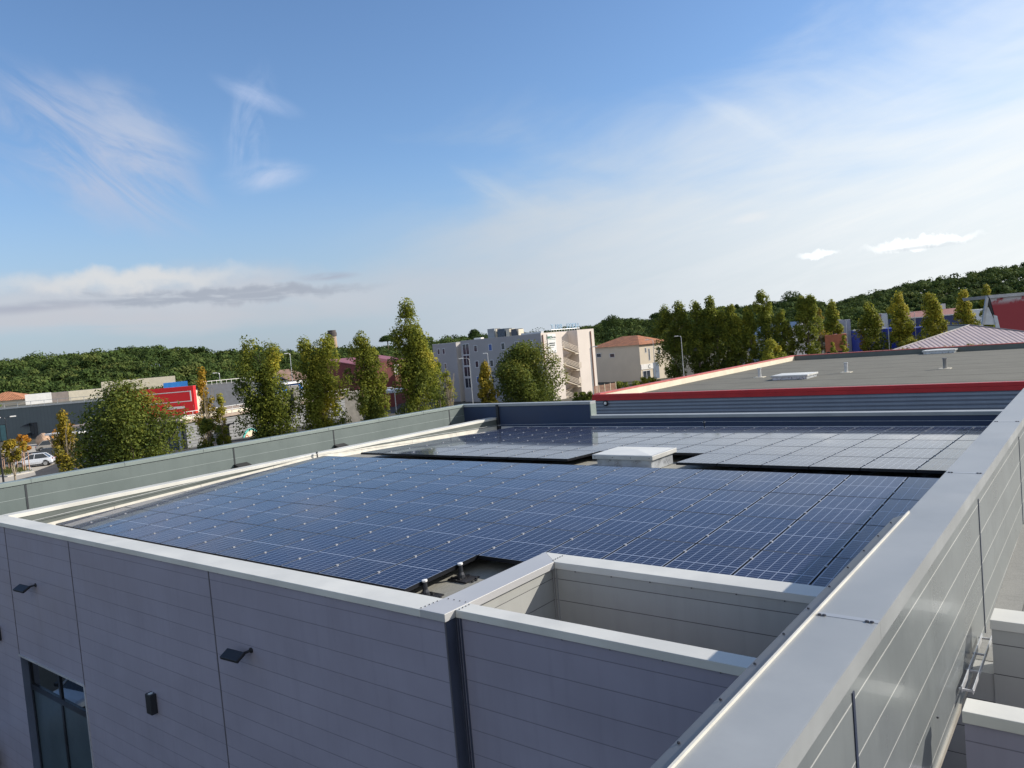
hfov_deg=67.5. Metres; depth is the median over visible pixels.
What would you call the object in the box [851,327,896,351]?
blue shed
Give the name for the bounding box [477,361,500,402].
poplar
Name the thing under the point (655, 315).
umbrella pine
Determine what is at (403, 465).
solar panel
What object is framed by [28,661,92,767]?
window
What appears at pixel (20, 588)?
wall floodlight
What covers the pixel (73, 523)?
solar panel
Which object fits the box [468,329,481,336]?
umbrella pine
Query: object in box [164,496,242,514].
solar panel
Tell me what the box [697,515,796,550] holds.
solar panel
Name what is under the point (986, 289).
poplar
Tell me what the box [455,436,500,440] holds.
solar panel
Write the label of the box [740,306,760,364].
poplar
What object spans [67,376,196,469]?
round tree
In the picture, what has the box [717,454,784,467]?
solar panel
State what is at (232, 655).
wall floodlight
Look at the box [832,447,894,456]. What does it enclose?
solar panel
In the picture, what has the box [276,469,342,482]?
solar panel
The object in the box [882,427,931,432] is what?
solar panel
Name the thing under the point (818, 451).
solar panel
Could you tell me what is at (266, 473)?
solar panel
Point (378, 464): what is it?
solar panel
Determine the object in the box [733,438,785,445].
solar panel
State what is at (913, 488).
solar panel
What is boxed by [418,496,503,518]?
solar panel
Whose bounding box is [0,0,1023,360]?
sky
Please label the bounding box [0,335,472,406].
pine forest
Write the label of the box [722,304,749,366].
poplar
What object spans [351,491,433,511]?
solar panel
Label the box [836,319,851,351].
grey shop
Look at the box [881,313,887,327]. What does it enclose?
steel duct
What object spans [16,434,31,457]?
sapling
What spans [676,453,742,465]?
solar panel
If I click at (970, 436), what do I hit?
solar panel
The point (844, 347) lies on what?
sapling
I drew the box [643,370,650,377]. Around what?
window
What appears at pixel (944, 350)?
roof skylight
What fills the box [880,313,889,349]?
street lamp
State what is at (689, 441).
solar panel
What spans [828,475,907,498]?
solar panel
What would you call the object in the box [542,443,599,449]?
solar panel
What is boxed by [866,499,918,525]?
solar panel
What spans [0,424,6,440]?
shop window
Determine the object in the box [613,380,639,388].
bush
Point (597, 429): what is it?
solar panel
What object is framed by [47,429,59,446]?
sapling
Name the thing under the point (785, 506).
solar panel
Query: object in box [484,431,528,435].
solar panel
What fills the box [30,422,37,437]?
window
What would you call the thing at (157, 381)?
roof box
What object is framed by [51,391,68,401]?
roof box
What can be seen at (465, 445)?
solar panel
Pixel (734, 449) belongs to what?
solar panel
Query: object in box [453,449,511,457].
solar panel
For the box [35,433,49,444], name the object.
boulder
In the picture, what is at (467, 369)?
window
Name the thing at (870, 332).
poplar
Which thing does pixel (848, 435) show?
solar panel
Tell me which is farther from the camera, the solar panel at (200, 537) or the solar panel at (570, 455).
the solar panel at (570, 455)
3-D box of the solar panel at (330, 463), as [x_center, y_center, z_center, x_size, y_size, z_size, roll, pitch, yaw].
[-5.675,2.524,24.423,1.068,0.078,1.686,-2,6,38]
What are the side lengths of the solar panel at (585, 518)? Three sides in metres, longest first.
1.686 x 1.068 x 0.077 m
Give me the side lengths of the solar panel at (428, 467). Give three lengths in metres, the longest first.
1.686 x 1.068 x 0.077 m
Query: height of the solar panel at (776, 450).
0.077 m
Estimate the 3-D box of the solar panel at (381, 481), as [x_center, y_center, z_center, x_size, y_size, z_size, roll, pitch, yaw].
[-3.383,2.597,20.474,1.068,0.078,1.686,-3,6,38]
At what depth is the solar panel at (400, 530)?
15.15 m
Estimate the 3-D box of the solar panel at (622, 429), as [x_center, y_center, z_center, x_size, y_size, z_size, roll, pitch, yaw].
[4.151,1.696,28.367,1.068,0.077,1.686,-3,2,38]
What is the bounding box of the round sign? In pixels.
[243,428,254,437]
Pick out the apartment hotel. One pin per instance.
(571, 349)
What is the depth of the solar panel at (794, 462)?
17.59 m
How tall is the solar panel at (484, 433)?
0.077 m
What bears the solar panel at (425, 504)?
on the warehouse building at (562, 660)
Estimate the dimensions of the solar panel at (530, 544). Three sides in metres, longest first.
1.686 x 1.068 x 0.077 m
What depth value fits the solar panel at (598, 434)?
26.97 m
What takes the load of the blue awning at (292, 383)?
on the terrace building at (231, 413)
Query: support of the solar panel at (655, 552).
on the warehouse building at (562, 660)
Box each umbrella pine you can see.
[379,335,391,348]
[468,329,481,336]
[602,314,622,327]
[649,312,660,322]
[779,291,800,302]
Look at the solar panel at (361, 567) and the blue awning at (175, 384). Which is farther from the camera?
the blue awning at (175, 384)
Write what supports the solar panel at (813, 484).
on the warehouse building at (562, 660)
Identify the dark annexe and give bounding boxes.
[182,378,255,406]
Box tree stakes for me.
[21,452,29,470]
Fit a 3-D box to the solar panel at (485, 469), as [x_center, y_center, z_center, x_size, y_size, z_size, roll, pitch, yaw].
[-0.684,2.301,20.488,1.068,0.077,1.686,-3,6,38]
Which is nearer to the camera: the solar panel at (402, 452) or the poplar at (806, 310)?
the solar panel at (402, 452)
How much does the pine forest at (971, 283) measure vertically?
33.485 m
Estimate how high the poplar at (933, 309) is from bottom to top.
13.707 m
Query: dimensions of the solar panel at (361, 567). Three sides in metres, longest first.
1.686 x 1.068 x 0.077 m
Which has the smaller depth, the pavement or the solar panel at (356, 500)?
the solar panel at (356, 500)
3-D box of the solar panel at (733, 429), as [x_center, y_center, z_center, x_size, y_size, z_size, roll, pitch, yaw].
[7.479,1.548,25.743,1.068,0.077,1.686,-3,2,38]
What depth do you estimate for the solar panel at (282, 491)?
20.43 m
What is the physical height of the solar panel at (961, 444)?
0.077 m
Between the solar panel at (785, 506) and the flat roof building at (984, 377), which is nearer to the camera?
the solar panel at (785, 506)
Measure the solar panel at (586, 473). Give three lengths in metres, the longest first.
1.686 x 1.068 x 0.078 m
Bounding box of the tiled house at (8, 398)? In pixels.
[0,392,26,406]
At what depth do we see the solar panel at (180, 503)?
20.42 m
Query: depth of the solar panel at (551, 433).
28.39 m
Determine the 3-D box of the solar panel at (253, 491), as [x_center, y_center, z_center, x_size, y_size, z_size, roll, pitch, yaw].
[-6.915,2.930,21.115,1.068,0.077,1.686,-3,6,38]
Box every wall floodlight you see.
[13,583,36,592]
[220,647,252,663]
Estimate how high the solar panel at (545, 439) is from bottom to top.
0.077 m
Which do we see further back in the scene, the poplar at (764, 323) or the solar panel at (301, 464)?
the poplar at (764, 323)
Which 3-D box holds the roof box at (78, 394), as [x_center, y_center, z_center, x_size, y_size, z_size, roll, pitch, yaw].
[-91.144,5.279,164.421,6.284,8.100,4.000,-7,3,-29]
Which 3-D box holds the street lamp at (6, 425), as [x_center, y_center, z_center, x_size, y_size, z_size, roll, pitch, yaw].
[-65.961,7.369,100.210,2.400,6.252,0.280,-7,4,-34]
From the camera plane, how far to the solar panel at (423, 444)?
27.61 m
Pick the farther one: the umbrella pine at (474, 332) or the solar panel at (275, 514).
the umbrella pine at (474, 332)
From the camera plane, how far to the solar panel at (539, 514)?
15.17 m
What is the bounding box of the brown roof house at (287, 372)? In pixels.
[256,369,304,395]
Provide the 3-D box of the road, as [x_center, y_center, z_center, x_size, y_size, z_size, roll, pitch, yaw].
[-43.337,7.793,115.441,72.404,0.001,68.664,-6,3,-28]
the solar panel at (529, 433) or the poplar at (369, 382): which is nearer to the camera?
the solar panel at (529, 433)
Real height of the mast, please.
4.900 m
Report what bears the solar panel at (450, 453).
on the warehouse building at (562, 660)
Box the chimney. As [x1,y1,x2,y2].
[327,330,337,347]
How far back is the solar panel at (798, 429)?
24.42 m
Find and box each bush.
[572,390,592,400]
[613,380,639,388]
[638,376,660,384]
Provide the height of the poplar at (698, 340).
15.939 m
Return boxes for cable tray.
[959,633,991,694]
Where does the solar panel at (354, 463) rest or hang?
on the warehouse building at (562, 660)
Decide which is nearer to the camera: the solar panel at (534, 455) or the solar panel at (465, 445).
the solar panel at (534, 455)
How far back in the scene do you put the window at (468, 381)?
143.56 m
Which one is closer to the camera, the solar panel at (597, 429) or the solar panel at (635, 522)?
the solar panel at (635, 522)
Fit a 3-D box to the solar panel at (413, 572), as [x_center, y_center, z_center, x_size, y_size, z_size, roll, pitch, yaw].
[-1.500,3.039,12.559,1.068,0.077,1.686,-3,6,38]
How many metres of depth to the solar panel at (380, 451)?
26.10 m
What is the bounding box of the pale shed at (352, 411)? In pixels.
[344,391,362,423]
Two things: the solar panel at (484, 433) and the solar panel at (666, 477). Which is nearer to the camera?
the solar panel at (666, 477)
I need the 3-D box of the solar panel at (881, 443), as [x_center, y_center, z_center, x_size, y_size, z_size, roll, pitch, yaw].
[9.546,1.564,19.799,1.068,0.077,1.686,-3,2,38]
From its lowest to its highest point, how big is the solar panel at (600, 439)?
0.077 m
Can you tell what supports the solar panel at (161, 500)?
on the warehouse building at (562, 660)
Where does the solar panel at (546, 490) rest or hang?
on the warehouse building at (562, 660)
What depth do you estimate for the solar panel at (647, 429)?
27.63 m
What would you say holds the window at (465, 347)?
in the apartment hotel
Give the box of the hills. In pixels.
[62,280,1022,386]
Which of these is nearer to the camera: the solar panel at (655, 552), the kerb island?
the solar panel at (655, 552)
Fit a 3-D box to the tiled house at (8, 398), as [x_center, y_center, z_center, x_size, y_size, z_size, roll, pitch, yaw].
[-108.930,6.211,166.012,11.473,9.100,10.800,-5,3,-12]
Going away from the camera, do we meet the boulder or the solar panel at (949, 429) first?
the solar panel at (949, 429)
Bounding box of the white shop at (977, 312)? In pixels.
[972,309,982,325]
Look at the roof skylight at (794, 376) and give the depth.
51.75 m
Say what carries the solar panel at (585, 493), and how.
on the warehouse building at (562, 660)
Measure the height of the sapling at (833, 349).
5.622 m
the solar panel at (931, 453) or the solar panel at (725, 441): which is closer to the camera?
the solar panel at (931, 453)
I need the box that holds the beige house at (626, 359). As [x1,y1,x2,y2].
[595,335,672,381]
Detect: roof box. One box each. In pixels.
[25,392,51,404]
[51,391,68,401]
[68,388,102,400]
[101,376,175,393]
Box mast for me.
[0,447,4,481]
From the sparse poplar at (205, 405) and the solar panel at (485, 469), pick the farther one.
the sparse poplar at (205, 405)
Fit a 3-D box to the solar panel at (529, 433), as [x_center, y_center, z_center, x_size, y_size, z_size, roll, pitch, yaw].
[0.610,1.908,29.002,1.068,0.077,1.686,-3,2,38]
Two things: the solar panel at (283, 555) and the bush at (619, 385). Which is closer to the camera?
the solar panel at (283, 555)
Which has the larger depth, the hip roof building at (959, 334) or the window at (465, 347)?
the window at (465, 347)
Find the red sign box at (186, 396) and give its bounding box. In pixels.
[126,386,197,415]
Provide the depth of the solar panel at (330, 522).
16.46 m
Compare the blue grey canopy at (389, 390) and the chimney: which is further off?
the chimney
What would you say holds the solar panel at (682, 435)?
on the warehouse building at (562, 660)
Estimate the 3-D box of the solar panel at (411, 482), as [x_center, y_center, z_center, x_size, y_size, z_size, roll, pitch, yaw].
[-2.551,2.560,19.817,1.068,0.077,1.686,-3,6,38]
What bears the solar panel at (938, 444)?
on the warehouse building at (562, 660)
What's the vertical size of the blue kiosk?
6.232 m
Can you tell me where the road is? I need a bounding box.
[1,405,407,479]
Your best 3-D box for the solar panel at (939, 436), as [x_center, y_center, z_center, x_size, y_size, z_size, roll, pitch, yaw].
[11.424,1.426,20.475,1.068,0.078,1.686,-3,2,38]
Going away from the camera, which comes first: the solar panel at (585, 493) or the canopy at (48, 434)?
the solar panel at (585, 493)
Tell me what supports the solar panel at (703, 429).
on the warehouse building at (562, 660)
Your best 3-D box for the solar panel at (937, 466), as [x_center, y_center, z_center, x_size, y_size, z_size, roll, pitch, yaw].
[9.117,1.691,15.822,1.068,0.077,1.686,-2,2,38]
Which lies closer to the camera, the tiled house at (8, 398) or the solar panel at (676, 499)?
the solar panel at (676, 499)
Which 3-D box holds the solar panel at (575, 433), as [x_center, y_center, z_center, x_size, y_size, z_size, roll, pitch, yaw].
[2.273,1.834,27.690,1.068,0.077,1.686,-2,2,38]
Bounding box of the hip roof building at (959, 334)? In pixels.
[892,324,1023,349]
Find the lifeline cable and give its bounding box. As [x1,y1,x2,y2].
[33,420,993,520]
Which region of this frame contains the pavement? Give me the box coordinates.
[0,472,35,482]
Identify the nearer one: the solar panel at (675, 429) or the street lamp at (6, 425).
the solar panel at (675, 429)
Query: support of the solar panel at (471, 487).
on the warehouse building at (562, 660)
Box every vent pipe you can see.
[754,368,765,377]
[840,362,852,372]
[939,358,950,368]
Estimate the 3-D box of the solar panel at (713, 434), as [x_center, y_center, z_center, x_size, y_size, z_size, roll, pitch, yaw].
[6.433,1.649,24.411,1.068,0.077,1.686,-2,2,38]
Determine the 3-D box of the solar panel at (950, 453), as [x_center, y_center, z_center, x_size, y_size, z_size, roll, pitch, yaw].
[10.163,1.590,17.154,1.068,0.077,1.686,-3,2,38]
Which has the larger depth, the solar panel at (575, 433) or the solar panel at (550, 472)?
the solar panel at (575, 433)
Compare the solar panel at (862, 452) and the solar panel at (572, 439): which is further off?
the solar panel at (572, 439)
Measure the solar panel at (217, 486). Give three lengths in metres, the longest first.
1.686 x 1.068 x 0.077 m
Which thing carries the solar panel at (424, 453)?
on the warehouse building at (562, 660)
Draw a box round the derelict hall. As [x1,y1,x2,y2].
[962,292,1023,330]
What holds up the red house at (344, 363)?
on the ground at (688, 371)
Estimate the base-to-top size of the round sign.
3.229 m
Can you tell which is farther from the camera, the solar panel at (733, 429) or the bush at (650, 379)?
the bush at (650, 379)
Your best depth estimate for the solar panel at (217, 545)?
15.78 m
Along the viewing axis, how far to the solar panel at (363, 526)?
15.81 m
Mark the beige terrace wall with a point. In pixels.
(198, 401)
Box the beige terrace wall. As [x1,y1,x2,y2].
[196,390,201,411]
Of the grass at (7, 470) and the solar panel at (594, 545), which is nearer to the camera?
the solar panel at (594, 545)
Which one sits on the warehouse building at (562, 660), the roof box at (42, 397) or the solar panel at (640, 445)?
the solar panel at (640, 445)
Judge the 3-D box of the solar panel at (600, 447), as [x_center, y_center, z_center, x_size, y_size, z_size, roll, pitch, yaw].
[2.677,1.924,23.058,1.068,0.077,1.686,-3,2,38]
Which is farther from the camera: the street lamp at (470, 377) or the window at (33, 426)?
the window at (33, 426)
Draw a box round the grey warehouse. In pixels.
[0,395,104,441]
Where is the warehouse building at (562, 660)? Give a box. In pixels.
[0,388,1023,767]
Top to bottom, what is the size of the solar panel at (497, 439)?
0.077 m
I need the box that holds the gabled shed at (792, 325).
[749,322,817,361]
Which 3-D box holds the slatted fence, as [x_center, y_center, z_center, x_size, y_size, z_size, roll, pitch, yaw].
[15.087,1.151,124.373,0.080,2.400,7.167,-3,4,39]
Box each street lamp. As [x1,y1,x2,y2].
[0,415,15,439]
[459,358,472,402]
[590,346,596,394]
[674,336,683,375]
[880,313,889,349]
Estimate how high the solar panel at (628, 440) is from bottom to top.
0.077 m
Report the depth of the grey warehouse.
143.68 m
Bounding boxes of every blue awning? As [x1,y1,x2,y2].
[163,381,187,387]
[275,381,301,390]
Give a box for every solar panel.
[56,507,140,528]
[74,509,160,531]
[93,512,181,535]
[114,515,205,539]
[124,492,198,508]
[136,518,229,544]
[142,494,219,511]
[160,522,257,549]
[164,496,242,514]
[183,478,251,493]
[186,498,267,517]
[186,525,286,554]
[202,480,274,495]
[208,501,291,521]
[215,530,317,560]
[224,481,295,497]
[232,503,317,524]
[236,467,299,479]
[246,534,352,567]
[247,483,319,500]
[256,468,319,480]
[259,506,348,529]
[269,485,344,502]
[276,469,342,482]
[280,538,389,574]
[282,456,341,467]
[288,509,379,533]
[295,487,371,505]
[300,470,367,484]
[302,457,363,468]
[318,544,431,582]
[320,512,414,537]
[322,489,401,508]
[323,471,393,486]
[324,457,385,469]
[347,458,408,470]
[348,473,419,488]
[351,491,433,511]
[354,515,450,543]
[360,549,476,591]
[361,446,414,454]
[372,459,433,472]
[375,474,449,490]
[382,447,439,455]
[383,493,465,514]
[392,519,491,548]
[395,460,460,473]
[398,441,448,446]
[404,447,460,456]
[405,475,478,492]
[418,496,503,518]
[421,441,472,446]
[423,461,488,474]
[428,448,487,457]
[433,436,477,440]
[434,523,535,558]
[437,477,511,495]
[445,442,492,447]
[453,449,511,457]
[453,462,518,476]
[454,498,542,522]
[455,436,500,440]
[462,431,506,435]
[466,442,518,447]
[469,479,546,497]
[473,436,524,441]
[478,528,583,563]
[479,449,537,458]
[482,463,551,478]
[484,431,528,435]
[488,442,540,448]
[492,427,529,430]
[494,501,584,527]
[498,436,543,441]
[506,481,583,500]
[507,431,550,435]
[507,450,569,459]
[513,427,550,430]
[514,464,585,480]
[517,443,569,449]
[524,437,570,442]
[530,431,574,436]
[534,427,572,430]
[537,450,599,460]
[537,504,629,532]
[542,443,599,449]
[545,483,624,503]
[546,437,597,442]
[548,532,636,558]
[549,431,594,436]
[549,465,620,482]
[557,427,594,430]
[574,437,625,442]
[574,443,627,451]
[575,432,620,436]
[580,427,618,431]
[586,508,680,537]
[587,467,660,484]
[587,485,669,507]
[600,427,643,431]
[601,444,660,451]
[602,432,647,436]
[603,538,695,566]
[604,437,651,443]
[626,427,669,431]
[628,468,701,486]
[631,432,676,437]
[632,438,683,443]
[632,487,716,511]
[638,511,735,543]
[652,427,696,431]
[653,444,692,449]
[656,432,706,437]
[664,544,760,574]
[665,438,716,444]
[672,445,728,454]
[672,470,747,489]
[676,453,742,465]
[681,427,725,431]
[683,490,768,515]
[688,432,737,437]
[696,438,751,445]
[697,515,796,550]
[707,445,765,453]
[711,427,755,431]
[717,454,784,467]
[719,471,796,492]
[721,432,771,437]
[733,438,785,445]
[733,550,833,584]
[739,492,825,519]
[742,427,787,431]
[746,446,804,454]
[756,432,805,438]
[761,455,829,468]
[763,520,863,558]
[769,439,825,446]
[772,473,849,495]
[775,427,820,432]
[788,447,849,455]
[789,432,840,438]
[798,495,887,525]
[808,439,864,446]
[809,427,855,432]
[809,456,878,470]
[811,557,852,586]
[828,432,879,439]
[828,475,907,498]
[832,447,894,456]
[836,525,884,558]
[846,427,892,432]
[852,440,908,447]
[860,457,930,472]
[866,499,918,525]
[867,433,921,439]
[881,448,943,458]
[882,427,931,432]
[889,477,939,499]
[897,440,955,448]
[911,433,965,439]
[916,458,956,473]
[924,427,973,432]
[933,449,966,458]
[945,440,974,448]
[958,433,980,439]
[967,427,986,432]
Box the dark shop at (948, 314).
[887,304,960,337]
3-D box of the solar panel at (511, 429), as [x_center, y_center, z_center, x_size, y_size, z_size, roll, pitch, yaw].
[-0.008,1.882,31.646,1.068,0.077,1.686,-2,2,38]
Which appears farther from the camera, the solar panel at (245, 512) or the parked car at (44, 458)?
the parked car at (44, 458)
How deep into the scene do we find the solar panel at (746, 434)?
23.77 m
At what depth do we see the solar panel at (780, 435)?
23.09 m
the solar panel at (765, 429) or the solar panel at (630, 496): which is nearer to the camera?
the solar panel at (630, 496)
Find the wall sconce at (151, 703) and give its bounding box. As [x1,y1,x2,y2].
[145,691,157,715]
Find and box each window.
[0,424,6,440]
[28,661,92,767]
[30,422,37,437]
[462,343,469,354]
[463,355,470,365]
[464,366,471,376]
[465,378,472,387]
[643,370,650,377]
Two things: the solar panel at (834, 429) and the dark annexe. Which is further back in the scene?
the dark annexe
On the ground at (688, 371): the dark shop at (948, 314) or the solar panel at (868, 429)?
the dark shop at (948, 314)
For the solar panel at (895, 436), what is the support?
on the warehouse building at (562, 660)
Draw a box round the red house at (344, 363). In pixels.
[317,355,408,403]
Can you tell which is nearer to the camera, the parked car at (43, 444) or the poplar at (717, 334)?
the parked car at (43, 444)
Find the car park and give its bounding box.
[21,458,53,471]
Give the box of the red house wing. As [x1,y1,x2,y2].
[353,358,397,410]
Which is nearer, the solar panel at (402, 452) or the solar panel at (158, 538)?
the solar panel at (158, 538)
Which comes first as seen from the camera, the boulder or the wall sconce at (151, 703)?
the wall sconce at (151, 703)
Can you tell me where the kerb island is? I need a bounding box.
[0,467,33,476]
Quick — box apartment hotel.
[432,323,597,401]
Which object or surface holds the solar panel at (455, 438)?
on the warehouse building at (562, 660)
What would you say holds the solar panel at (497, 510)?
on the warehouse building at (562, 660)
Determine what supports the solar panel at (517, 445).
on the warehouse building at (562, 660)
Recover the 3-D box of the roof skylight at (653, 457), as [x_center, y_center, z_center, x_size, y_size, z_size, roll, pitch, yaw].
[3.250,1.954,20.285,1.780,0.462,1.390,-3,4,38]
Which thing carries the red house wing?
on the ground at (688, 371)
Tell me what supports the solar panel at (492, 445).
on the warehouse building at (562, 660)
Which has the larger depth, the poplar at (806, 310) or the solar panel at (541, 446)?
the poplar at (806, 310)
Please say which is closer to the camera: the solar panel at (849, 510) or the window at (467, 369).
the solar panel at (849, 510)
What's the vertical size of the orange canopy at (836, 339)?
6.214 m
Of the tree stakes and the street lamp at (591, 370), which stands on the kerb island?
the tree stakes
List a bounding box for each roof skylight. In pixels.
[592,447,676,467]
[770,372,817,379]
[922,348,957,353]
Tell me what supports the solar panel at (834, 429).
on the warehouse building at (562, 660)
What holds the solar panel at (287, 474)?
on the warehouse building at (562, 660)
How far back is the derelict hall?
107.99 m
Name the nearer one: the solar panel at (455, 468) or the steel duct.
the solar panel at (455, 468)
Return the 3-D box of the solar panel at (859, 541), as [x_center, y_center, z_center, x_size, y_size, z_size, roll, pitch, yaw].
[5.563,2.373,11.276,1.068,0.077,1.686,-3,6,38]
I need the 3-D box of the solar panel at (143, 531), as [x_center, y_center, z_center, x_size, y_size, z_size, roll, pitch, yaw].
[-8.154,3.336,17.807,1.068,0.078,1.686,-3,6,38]
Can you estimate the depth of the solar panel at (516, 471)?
19.80 m
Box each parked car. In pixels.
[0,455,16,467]
[14,452,55,467]
[35,440,52,450]
[38,447,62,458]
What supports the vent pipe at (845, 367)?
on the flat roof building at (984, 377)
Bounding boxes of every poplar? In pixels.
[51,408,82,472]
[193,366,219,446]
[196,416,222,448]
[212,393,231,444]
[232,335,300,439]
[289,331,351,430]
[342,330,390,420]
[386,297,446,414]
[441,369,457,406]
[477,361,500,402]
[651,300,694,378]
[682,299,720,373]
[700,295,740,371]
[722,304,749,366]
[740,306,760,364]
[749,289,782,361]
[774,309,798,355]
[792,294,824,354]
[814,308,826,353]
[822,299,849,352]
[852,301,891,350]
[885,290,915,349]
[915,292,949,340]
[952,289,980,325]
[979,283,994,326]
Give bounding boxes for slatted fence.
[594,382,615,393]
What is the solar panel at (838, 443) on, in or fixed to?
on the warehouse building at (562, 660)
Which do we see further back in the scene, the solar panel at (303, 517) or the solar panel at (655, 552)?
the solar panel at (303, 517)
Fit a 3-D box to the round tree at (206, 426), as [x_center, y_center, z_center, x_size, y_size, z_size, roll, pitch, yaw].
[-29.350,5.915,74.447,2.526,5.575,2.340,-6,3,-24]
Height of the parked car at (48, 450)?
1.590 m
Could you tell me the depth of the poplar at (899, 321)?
161.40 m
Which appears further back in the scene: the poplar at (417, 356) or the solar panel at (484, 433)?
the poplar at (417, 356)
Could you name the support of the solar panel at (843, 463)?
on the warehouse building at (562, 660)
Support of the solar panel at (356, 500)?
on the warehouse building at (562, 660)
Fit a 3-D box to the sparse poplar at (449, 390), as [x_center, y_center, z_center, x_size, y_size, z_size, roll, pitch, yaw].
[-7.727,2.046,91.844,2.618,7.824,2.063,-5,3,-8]
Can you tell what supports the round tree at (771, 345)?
on the ground at (688, 371)
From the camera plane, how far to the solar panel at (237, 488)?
21.74 m
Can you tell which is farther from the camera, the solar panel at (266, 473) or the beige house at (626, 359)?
the beige house at (626, 359)
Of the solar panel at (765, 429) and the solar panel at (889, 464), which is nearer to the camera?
the solar panel at (889, 464)
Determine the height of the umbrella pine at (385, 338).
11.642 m
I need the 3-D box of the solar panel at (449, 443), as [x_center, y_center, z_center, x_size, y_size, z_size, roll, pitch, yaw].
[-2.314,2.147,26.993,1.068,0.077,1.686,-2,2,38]
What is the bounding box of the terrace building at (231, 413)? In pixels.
[71,390,345,450]
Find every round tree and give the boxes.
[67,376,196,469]
[428,362,444,408]
[490,339,569,402]
[758,337,787,361]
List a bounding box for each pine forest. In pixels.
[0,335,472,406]
[431,262,1023,361]
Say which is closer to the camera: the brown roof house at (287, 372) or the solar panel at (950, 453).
the solar panel at (950, 453)
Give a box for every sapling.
[1,438,27,479]
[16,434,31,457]
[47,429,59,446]
[830,342,837,352]
[840,335,848,352]
[902,337,916,345]
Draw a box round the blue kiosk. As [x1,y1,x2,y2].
[912,327,927,339]
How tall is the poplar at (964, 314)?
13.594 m
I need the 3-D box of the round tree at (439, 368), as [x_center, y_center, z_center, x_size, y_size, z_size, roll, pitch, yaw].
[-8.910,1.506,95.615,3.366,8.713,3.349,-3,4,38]
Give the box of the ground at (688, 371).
[0,343,992,661]
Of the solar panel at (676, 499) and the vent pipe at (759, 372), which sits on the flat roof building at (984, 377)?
the vent pipe at (759, 372)
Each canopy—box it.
[44,431,91,438]
[386,388,403,392]
[825,333,847,352]
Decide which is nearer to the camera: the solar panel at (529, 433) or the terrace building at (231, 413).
the solar panel at (529, 433)
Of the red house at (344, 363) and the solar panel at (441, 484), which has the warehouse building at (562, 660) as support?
the solar panel at (441, 484)
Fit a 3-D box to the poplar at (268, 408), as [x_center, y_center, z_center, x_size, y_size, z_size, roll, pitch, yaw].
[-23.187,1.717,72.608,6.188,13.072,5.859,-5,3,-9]
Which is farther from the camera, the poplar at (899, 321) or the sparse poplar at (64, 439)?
the poplar at (899, 321)
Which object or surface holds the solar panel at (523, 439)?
on the warehouse building at (562, 660)
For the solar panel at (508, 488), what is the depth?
17.81 m
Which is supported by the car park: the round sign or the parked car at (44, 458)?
the parked car at (44, 458)
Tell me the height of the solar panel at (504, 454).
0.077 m
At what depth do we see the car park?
93.78 m
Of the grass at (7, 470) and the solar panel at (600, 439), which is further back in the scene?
the grass at (7, 470)
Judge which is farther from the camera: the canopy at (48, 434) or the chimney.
the chimney
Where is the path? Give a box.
[1,444,38,452]
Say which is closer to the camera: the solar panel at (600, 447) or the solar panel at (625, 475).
the solar panel at (625, 475)
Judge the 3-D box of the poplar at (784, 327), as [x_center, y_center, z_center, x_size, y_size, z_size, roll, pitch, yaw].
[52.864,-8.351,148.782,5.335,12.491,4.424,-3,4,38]
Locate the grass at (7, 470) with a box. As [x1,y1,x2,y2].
[0,466,31,474]
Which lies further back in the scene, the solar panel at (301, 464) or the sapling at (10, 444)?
the sapling at (10, 444)
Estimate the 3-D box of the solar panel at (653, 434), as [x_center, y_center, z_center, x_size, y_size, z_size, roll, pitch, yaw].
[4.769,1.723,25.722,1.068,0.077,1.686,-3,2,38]
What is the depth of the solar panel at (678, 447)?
22.13 m
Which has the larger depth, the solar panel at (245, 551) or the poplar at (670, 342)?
the poplar at (670, 342)
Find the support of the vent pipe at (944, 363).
on the flat roof building at (984, 377)
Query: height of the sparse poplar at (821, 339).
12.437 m
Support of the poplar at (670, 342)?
on the ground at (688, 371)
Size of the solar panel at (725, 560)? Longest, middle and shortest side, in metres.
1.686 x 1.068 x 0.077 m
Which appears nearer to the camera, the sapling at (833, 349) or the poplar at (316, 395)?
the poplar at (316, 395)
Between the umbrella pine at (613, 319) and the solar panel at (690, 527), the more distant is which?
the umbrella pine at (613, 319)
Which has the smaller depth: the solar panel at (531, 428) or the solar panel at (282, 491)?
the solar panel at (282, 491)
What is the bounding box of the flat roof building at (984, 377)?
[592,342,1023,413]
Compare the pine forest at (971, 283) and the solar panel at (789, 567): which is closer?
the solar panel at (789, 567)
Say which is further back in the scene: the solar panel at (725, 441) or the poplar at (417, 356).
the poplar at (417, 356)
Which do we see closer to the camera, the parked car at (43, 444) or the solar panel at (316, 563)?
the solar panel at (316, 563)

